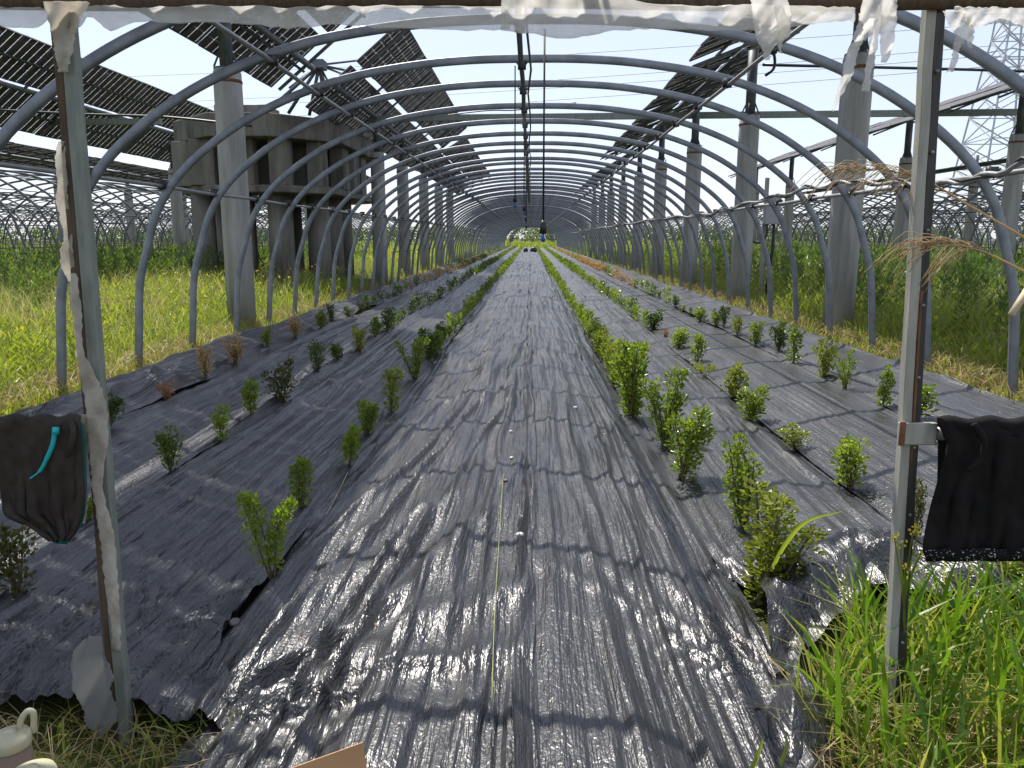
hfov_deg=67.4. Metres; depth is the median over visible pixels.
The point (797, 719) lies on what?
weed control fabric
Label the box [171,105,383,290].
concrete structure
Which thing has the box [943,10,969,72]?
plastic film
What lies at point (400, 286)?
shrub
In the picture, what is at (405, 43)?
solar array
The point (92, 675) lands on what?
plastic film
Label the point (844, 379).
shrub
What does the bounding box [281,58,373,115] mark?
panel mount
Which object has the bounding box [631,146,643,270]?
concrete pillar
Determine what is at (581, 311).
shrub
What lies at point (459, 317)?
shrub
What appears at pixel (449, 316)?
shrub
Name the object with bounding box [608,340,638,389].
shrub
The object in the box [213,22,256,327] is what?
concrete pillar
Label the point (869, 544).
weed control fabric
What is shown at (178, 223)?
concrete pillar
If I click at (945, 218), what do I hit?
tunnel frame
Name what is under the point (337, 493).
straw
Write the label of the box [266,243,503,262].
grass
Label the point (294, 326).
shrub
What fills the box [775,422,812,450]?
shrub
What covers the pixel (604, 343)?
shrub
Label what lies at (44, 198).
tunnel frame
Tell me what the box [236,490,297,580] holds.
shrub
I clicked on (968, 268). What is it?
weeds
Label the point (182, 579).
weed control fabric
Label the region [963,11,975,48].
plastic film
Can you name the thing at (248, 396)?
shrub
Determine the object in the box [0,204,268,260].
tunnel frame
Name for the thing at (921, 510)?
shrub
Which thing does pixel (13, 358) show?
grass
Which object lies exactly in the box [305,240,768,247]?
grass
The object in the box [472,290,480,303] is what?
shrub
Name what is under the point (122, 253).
grass
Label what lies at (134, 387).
weed control fabric
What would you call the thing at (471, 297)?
shrub
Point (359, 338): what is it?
shrub
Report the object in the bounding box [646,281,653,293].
shrub
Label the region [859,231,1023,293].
dry reed
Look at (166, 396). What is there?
shrub
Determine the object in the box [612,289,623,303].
shrub
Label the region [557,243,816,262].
grass
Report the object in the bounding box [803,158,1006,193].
solar array
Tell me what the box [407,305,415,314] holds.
shrub
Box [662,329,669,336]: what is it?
shrub
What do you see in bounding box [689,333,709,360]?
shrub
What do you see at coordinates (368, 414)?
shrub
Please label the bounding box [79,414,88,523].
plastic film
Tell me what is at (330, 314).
shrub
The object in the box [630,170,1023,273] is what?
tunnel frame
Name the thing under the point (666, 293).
shrub
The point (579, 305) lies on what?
shrub
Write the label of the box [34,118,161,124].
steel beam
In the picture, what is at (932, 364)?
dry grass
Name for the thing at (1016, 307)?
stick
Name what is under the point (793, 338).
shrub
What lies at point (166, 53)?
sky
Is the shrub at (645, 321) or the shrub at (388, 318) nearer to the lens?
the shrub at (388, 318)
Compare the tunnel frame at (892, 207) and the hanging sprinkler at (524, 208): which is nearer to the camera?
the hanging sprinkler at (524, 208)
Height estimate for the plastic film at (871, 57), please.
0.247 m
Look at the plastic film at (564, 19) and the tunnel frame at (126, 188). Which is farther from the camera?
the tunnel frame at (126, 188)
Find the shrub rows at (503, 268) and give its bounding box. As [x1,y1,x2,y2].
[462,245,583,274]
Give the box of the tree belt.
[0,223,1023,241]
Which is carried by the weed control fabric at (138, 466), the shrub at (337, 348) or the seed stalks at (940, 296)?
the shrub at (337, 348)
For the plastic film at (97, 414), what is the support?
attached to the tunnel frame at (498, 218)
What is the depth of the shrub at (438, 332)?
11.35 m
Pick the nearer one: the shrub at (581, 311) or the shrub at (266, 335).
the shrub at (266, 335)
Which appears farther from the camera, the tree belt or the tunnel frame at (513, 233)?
the tree belt
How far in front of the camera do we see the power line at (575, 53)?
131.49 m
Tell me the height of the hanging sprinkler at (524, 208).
1.404 m
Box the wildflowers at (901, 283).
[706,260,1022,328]
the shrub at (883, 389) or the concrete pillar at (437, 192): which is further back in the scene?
the concrete pillar at (437, 192)
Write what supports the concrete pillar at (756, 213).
on the ground at (14, 705)
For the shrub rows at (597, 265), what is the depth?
43.40 m
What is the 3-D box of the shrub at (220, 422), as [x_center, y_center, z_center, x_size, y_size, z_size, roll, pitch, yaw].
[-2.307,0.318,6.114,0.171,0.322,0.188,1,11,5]
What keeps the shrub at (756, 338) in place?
on the weed control fabric at (828, 413)
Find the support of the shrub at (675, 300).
on the weed control fabric at (957, 397)
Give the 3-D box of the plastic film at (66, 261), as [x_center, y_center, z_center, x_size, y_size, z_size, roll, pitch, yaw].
[-1.430,-0.542,2.449,0.057,0.448,0.019,0,11,1]
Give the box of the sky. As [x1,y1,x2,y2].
[0,10,1023,238]
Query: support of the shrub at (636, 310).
on the weed control fabric at (808, 486)
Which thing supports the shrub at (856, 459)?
on the weed control fabric at (828, 413)
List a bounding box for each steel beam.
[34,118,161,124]
[367,109,1017,121]
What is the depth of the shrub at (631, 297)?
17.19 m
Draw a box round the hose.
[570,160,1023,232]
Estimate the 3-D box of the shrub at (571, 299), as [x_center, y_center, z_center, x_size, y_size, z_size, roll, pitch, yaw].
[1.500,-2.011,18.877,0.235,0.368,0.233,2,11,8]
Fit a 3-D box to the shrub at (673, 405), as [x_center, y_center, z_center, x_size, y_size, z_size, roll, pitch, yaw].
[1.252,0.192,6.487,0.429,0.743,0.335,-4,11,-18]
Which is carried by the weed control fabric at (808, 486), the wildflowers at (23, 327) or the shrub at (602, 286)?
the shrub at (602, 286)
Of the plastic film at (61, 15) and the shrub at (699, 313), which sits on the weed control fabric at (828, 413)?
the shrub at (699, 313)
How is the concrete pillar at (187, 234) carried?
on the ground at (14, 705)
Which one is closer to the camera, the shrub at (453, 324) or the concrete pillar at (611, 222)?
the shrub at (453, 324)
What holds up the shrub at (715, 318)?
on the weed control fabric at (957, 397)
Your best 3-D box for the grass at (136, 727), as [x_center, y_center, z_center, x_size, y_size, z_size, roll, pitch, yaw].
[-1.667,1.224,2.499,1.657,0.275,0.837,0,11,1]
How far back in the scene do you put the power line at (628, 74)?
131.93 m
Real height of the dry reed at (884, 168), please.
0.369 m
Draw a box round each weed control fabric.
[0,247,509,588]
[0,247,519,728]
[0,249,496,417]
[170,247,537,767]
[511,247,829,767]
[540,248,1019,601]
[549,247,1021,606]
[554,246,1023,422]
[759,526,1023,675]
[767,658,836,767]
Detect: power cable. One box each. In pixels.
[0,109,251,126]
[455,102,575,113]
[572,156,1023,232]
[762,63,1023,72]
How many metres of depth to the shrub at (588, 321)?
14.10 m
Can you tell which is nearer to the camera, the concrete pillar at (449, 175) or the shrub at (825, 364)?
the shrub at (825, 364)
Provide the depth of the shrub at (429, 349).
10.86 m
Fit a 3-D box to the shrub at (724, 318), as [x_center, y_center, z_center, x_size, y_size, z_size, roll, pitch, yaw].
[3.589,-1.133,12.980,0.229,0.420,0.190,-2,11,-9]
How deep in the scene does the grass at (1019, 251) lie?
71.70 m
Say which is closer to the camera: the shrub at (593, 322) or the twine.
the twine
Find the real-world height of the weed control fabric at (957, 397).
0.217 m
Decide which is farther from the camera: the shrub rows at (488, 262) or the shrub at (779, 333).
the shrub rows at (488, 262)
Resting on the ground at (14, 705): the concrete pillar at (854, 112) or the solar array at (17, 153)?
the concrete pillar at (854, 112)
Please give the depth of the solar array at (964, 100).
23.70 m
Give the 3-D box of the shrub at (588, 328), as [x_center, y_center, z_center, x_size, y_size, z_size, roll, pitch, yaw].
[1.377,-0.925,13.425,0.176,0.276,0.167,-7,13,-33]
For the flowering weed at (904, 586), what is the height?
0.756 m
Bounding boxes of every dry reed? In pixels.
[786,159,1023,237]
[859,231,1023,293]
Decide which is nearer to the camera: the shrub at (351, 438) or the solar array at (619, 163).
the shrub at (351, 438)
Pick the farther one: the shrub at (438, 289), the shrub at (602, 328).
the shrub at (438, 289)
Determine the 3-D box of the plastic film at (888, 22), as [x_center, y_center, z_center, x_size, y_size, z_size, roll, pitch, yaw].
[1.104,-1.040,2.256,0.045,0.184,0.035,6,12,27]
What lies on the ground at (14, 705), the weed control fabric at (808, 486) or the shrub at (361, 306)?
the weed control fabric at (808, 486)
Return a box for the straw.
[326,472,347,513]
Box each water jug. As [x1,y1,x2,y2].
[0,708,36,767]
[16,758,57,767]
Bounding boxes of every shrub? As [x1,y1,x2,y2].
[0,522,37,594]
[86,495,93,518]
[107,391,126,424]
[151,424,185,472]
[155,378,176,399]
[194,345,212,380]
[208,403,231,442]
[222,334,247,362]
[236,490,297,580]
[240,377,261,414]
[260,327,273,347]
[260,356,295,403]
[285,315,303,337]
[285,453,313,506]
[307,337,325,371]
[315,309,327,327]
[322,303,335,321]
[328,343,344,359]
[341,423,361,465]
[342,306,354,317]
[351,326,366,351]
[355,399,379,433]
[356,300,365,312]
[362,294,371,309]
[369,316,382,336]
[371,295,377,305]
[377,290,384,301]
[379,306,395,330]
[380,364,404,411]
[389,281,399,295]
[394,335,430,378]
[395,312,401,323]
[397,284,402,293]
[398,308,405,318]
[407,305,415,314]
[408,300,415,310]
[409,293,422,308]
[414,273,422,283]
[418,327,442,359]
[423,292,431,304]
[428,329,444,355]
[432,269,439,278]
[435,321,448,341]
[436,286,443,297]
[445,280,452,289]
[445,312,457,326]
[446,324,453,336]
[447,318,457,333]
[453,312,463,325]
[462,300,473,315]
[466,295,475,309]
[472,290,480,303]
[562,287,570,298]
[568,295,576,308]
[575,301,585,316]
[579,309,588,323]
[580,309,594,327]
[583,317,592,332]
[585,324,591,337]
[589,317,601,333]
[590,323,605,344]
[592,327,609,354]
[592,330,607,349]
[598,282,605,293]
[598,334,620,363]
[602,341,619,369]
[604,353,617,386]
[608,286,616,300]
[608,337,650,418]
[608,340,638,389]
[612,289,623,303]
[622,298,628,309]
[626,296,635,311]
[627,298,638,313]
[631,304,641,319]
[637,364,689,443]
[641,308,650,322]
[641,316,648,326]
[644,309,665,329]
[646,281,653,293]
[651,285,657,296]
[654,290,661,297]
[661,286,671,299]
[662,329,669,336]
[662,403,716,480]
[668,327,690,348]
[672,294,680,307]
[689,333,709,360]
[690,361,716,375]
[692,306,708,321]
[710,308,721,326]
[718,304,730,326]
[720,361,749,397]
[721,432,764,527]
[731,315,743,334]
[734,385,771,420]
[738,476,828,606]
[747,320,766,345]
[769,319,788,351]
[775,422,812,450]
[786,323,803,362]
[811,333,840,375]
[829,433,872,489]
[831,346,857,388]
[875,364,895,406]
[898,383,939,417]
[913,478,927,536]
[994,561,1023,573]
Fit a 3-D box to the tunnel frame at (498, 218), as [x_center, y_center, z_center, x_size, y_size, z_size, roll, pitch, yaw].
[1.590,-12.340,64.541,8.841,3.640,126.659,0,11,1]
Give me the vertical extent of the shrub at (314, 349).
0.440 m
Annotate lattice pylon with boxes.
[936,23,1023,243]
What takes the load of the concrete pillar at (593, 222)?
on the ground at (14, 705)
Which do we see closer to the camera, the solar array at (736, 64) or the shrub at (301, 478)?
the shrub at (301, 478)
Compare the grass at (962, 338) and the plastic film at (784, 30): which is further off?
the grass at (962, 338)
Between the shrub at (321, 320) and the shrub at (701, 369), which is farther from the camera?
the shrub at (321, 320)
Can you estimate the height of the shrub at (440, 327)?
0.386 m
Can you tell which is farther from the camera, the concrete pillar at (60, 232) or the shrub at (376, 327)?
the concrete pillar at (60, 232)
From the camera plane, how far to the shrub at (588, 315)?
14.83 m
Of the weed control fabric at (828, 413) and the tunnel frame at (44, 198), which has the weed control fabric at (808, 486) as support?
the weed control fabric at (828, 413)
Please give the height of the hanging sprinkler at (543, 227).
1.759 m
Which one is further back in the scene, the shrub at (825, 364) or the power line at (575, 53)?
the power line at (575, 53)
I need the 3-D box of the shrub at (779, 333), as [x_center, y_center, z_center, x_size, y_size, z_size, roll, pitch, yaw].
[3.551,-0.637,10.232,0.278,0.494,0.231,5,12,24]
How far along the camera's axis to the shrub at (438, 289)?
20.93 m
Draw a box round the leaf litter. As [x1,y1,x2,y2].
[12,328,918,749]
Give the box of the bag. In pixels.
[0,413,86,543]
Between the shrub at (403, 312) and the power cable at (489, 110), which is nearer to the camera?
the shrub at (403, 312)
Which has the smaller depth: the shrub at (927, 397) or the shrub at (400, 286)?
the shrub at (927, 397)
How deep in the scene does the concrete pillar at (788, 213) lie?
37.00 m
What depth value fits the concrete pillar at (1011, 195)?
19.74 m
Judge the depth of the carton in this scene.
1.80 m
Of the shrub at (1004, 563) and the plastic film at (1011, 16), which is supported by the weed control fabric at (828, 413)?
the shrub at (1004, 563)
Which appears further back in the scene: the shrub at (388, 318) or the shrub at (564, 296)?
the shrub at (564, 296)
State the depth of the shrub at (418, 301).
17.29 m
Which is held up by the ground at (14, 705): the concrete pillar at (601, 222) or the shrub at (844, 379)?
the concrete pillar at (601, 222)
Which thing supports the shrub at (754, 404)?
on the weed control fabric at (808, 486)
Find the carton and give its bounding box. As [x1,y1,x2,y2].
[292,742,366,767]
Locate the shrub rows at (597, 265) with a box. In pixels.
[456,245,605,270]
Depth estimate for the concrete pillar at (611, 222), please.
44.26 m
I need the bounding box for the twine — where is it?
[491,474,503,701]
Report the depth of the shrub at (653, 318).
13.71 m
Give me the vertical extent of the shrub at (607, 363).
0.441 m
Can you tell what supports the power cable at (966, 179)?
attached to the hose
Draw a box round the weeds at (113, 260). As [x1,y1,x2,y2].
[0,239,370,310]
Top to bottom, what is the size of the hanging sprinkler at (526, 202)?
1.531 m
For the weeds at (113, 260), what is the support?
on the ground at (14, 705)
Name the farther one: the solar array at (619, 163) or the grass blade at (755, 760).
the solar array at (619, 163)
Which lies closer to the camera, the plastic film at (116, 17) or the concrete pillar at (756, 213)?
the plastic film at (116, 17)
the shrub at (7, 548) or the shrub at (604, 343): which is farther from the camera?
the shrub at (604, 343)
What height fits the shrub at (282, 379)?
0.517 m
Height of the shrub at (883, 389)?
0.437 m
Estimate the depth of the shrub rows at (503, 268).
47.91 m
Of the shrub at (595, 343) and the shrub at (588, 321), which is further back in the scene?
the shrub at (588, 321)
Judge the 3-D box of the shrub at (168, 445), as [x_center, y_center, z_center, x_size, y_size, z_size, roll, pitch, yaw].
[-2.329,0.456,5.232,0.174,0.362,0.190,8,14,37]
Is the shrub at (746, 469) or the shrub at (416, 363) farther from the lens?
the shrub at (416, 363)
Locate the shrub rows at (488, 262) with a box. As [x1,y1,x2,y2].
[457,245,579,273]
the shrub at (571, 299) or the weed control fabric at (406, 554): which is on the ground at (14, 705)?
the weed control fabric at (406, 554)
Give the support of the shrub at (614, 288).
on the weed control fabric at (828, 413)
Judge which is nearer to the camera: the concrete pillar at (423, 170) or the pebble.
the pebble
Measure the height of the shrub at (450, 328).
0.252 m
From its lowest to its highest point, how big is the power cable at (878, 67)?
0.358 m
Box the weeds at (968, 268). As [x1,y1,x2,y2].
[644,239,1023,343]
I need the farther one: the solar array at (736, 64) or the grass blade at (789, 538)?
the solar array at (736, 64)
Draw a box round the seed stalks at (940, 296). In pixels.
[646,255,1023,387]
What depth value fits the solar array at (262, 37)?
13.62 m
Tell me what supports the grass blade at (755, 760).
on the weed control fabric at (640, 659)
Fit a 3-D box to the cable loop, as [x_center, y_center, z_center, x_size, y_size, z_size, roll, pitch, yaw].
[5.390,-6.858,16.102,0.301,0.792,0.070,3,11,15]
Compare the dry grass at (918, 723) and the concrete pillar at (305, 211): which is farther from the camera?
the concrete pillar at (305, 211)
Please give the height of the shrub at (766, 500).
0.695 m
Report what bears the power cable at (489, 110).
attached to the solar array at (405, 43)
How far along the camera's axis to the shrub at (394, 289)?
19.45 m
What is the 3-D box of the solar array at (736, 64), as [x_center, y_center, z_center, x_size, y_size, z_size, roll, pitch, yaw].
[5.415,-9.421,27.296,3.013,0.247,20.800,-20,10,5]
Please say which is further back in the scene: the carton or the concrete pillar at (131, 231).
the concrete pillar at (131, 231)
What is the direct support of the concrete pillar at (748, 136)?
on the ground at (14, 705)
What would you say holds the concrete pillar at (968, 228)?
on the ground at (14, 705)
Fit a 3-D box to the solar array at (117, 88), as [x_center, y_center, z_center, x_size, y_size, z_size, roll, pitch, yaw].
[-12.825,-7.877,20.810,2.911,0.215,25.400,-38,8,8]
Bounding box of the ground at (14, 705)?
[0,239,1023,767]
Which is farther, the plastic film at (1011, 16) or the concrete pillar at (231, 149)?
the concrete pillar at (231, 149)
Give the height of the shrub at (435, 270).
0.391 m
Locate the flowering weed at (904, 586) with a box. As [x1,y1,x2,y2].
[890,523,923,678]
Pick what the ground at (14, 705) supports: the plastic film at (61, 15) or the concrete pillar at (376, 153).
the concrete pillar at (376, 153)
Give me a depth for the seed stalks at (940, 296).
11.92 m
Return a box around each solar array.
[0,26,213,161]
[0,142,168,182]
[169,22,351,90]
[305,30,466,170]
[418,139,489,193]
[575,148,637,193]
[600,26,799,159]
[689,26,795,66]
[728,75,1023,177]
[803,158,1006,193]
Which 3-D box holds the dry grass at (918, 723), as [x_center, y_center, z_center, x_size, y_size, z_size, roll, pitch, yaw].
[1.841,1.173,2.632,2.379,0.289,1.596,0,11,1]
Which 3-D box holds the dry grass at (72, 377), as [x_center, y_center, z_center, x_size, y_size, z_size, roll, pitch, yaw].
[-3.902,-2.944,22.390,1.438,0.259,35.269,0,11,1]
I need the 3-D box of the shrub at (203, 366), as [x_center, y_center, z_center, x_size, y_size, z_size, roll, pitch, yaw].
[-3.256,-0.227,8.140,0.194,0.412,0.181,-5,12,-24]
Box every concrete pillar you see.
[53,164,63,241]
[124,172,135,251]
[168,139,186,265]
[181,187,189,258]
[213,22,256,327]
[304,205,307,252]
[370,113,387,284]
[396,142,410,275]
[419,158,429,269]
[434,162,443,265]
[446,169,453,260]
[591,184,596,252]
[598,177,605,253]
[606,168,614,262]
[617,162,626,265]
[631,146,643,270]
[651,126,666,277]
[681,97,701,287]
[730,50,759,304]
[753,169,758,257]
[781,158,794,253]
[822,11,874,333]
[892,121,912,266]
[960,155,978,261]
[992,95,1023,293]
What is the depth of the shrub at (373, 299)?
16.89 m
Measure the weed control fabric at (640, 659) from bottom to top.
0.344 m
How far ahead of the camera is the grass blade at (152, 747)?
2.61 m
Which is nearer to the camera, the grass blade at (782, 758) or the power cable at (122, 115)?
the grass blade at (782, 758)
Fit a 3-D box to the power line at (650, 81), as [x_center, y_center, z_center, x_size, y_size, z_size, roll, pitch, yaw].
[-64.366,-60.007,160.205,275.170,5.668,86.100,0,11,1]
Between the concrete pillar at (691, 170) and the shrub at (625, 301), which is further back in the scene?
the concrete pillar at (691, 170)
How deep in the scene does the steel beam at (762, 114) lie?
22.16 m
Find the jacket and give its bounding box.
[922,415,1023,561]
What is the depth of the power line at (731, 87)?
125.71 m
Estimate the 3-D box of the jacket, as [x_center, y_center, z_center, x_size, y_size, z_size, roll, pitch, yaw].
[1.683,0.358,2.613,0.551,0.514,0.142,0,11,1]
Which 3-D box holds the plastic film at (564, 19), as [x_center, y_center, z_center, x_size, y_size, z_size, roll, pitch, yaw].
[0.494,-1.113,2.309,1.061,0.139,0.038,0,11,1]
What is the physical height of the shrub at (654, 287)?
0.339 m
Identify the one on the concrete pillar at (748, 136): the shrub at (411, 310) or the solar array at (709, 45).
the solar array at (709, 45)
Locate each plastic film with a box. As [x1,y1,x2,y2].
[0,5,504,30]
[43,1,89,71]
[55,141,74,281]
[69,273,121,651]
[70,636,117,737]
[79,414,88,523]
[500,0,854,38]
[750,0,791,59]
[774,4,791,53]
[832,18,878,111]
[853,0,896,45]
[861,5,881,91]
[879,0,897,62]
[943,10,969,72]
[954,6,1023,27]
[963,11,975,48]
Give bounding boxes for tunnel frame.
[0,0,1023,743]
[0,169,419,279]
[0,192,304,262]
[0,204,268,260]
[0,211,192,254]
[509,227,554,243]
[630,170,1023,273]
[704,193,1023,253]
[775,205,1023,251]
[865,212,1023,254]
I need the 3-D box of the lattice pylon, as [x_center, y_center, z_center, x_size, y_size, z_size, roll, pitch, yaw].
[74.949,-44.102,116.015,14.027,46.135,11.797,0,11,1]
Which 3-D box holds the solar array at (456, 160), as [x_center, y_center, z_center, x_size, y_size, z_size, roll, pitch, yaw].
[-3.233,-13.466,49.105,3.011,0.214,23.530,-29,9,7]
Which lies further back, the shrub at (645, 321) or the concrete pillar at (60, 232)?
the concrete pillar at (60, 232)
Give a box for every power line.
[0,67,981,128]
[85,45,992,105]
[126,55,992,110]
[129,23,992,76]
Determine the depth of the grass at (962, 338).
10.66 m
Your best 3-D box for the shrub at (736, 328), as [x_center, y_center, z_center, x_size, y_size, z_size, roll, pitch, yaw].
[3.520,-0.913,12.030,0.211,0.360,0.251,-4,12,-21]
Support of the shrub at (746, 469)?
on the weed control fabric at (808, 486)
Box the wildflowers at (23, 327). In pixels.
[0,258,367,334]
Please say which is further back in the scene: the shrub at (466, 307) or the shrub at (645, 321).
the shrub at (466, 307)
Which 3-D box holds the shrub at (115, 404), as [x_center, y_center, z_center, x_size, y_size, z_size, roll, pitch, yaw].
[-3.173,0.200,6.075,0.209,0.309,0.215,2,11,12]
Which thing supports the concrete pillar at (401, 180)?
on the ground at (14, 705)
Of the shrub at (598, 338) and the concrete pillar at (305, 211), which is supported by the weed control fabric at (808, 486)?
the shrub at (598, 338)
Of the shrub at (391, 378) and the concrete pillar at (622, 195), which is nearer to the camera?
the shrub at (391, 378)
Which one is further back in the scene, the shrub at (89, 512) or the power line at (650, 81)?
the power line at (650, 81)
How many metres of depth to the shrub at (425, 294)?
18.46 m
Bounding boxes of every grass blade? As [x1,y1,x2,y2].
[145,724,156,758]
[749,737,763,767]
[770,512,838,571]
[777,716,788,766]
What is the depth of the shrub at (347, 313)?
14.15 m
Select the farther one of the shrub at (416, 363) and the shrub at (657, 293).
the shrub at (657, 293)
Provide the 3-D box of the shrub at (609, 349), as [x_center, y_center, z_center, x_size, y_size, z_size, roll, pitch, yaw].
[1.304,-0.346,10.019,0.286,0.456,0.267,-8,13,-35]
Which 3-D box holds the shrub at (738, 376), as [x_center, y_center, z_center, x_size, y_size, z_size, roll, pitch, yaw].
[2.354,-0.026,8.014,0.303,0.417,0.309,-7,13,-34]
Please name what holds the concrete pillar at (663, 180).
on the ground at (14, 705)
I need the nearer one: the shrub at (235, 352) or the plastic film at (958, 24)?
the plastic film at (958, 24)
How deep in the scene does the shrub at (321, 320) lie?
12.34 m
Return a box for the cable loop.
[764,54,775,75]
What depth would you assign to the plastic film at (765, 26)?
2.28 m
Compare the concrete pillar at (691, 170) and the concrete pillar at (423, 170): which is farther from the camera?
the concrete pillar at (423, 170)
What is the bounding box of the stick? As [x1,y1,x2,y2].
[1008,289,1023,317]
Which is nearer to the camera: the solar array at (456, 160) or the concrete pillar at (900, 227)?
the concrete pillar at (900, 227)
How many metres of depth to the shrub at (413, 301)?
16.50 m
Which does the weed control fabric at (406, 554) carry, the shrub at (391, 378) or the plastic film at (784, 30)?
the shrub at (391, 378)
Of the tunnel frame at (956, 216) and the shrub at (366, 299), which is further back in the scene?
the tunnel frame at (956, 216)
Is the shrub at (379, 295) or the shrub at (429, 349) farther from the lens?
the shrub at (379, 295)
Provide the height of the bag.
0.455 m
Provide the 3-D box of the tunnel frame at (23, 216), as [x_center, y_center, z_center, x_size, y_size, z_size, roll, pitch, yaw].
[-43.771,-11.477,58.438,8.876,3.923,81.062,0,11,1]
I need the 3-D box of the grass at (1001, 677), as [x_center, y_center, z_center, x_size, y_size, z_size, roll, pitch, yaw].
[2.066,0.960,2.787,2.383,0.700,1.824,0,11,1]
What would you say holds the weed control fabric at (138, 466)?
on the ground at (14, 705)
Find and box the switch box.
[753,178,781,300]
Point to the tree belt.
(529, 233)
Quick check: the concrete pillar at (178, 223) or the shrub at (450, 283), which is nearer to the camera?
the shrub at (450, 283)
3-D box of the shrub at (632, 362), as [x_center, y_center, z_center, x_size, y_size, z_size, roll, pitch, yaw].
[1.159,-0.018,7.378,0.366,0.846,0.462,6,13,31]
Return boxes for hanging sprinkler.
[513,66,516,206]
[522,112,525,214]
[525,174,526,230]
[540,36,546,241]
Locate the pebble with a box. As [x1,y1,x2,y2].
[229,617,239,626]
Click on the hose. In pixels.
(991, 173)
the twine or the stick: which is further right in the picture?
the stick
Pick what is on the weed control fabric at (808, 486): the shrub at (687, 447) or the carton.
the shrub at (687, 447)
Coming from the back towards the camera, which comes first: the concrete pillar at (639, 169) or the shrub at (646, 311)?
the concrete pillar at (639, 169)
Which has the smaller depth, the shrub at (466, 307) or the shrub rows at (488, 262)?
the shrub at (466, 307)
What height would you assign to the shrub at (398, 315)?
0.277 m
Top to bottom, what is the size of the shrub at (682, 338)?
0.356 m
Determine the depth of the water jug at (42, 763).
1.74 m
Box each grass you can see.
[0,252,447,415]
[0,263,448,412]
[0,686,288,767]
[0,695,245,767]
[1,243,393,274]
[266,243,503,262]
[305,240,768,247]
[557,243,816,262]
[604,255,1023,402]
[613,263,1023,400]
[701,245,1023,265]
[714,624,1023,767]
[765,535,1023,767]
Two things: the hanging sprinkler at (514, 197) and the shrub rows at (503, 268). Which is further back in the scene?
the shrub rows at (503, 268)
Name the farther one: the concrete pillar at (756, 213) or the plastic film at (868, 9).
the concrete pillar at (756, 213)
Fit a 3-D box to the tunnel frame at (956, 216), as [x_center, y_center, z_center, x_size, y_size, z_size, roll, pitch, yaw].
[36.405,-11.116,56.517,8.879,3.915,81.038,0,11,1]
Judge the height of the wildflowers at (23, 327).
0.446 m
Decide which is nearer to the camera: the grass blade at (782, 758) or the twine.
the grass blade at (782, 758)
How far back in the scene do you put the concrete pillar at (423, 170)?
34.19 m
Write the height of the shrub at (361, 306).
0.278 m
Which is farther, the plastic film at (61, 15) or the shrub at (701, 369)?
the shrub at (701, 369)
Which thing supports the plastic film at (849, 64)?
attached to the tunnel frame at (498, 218)

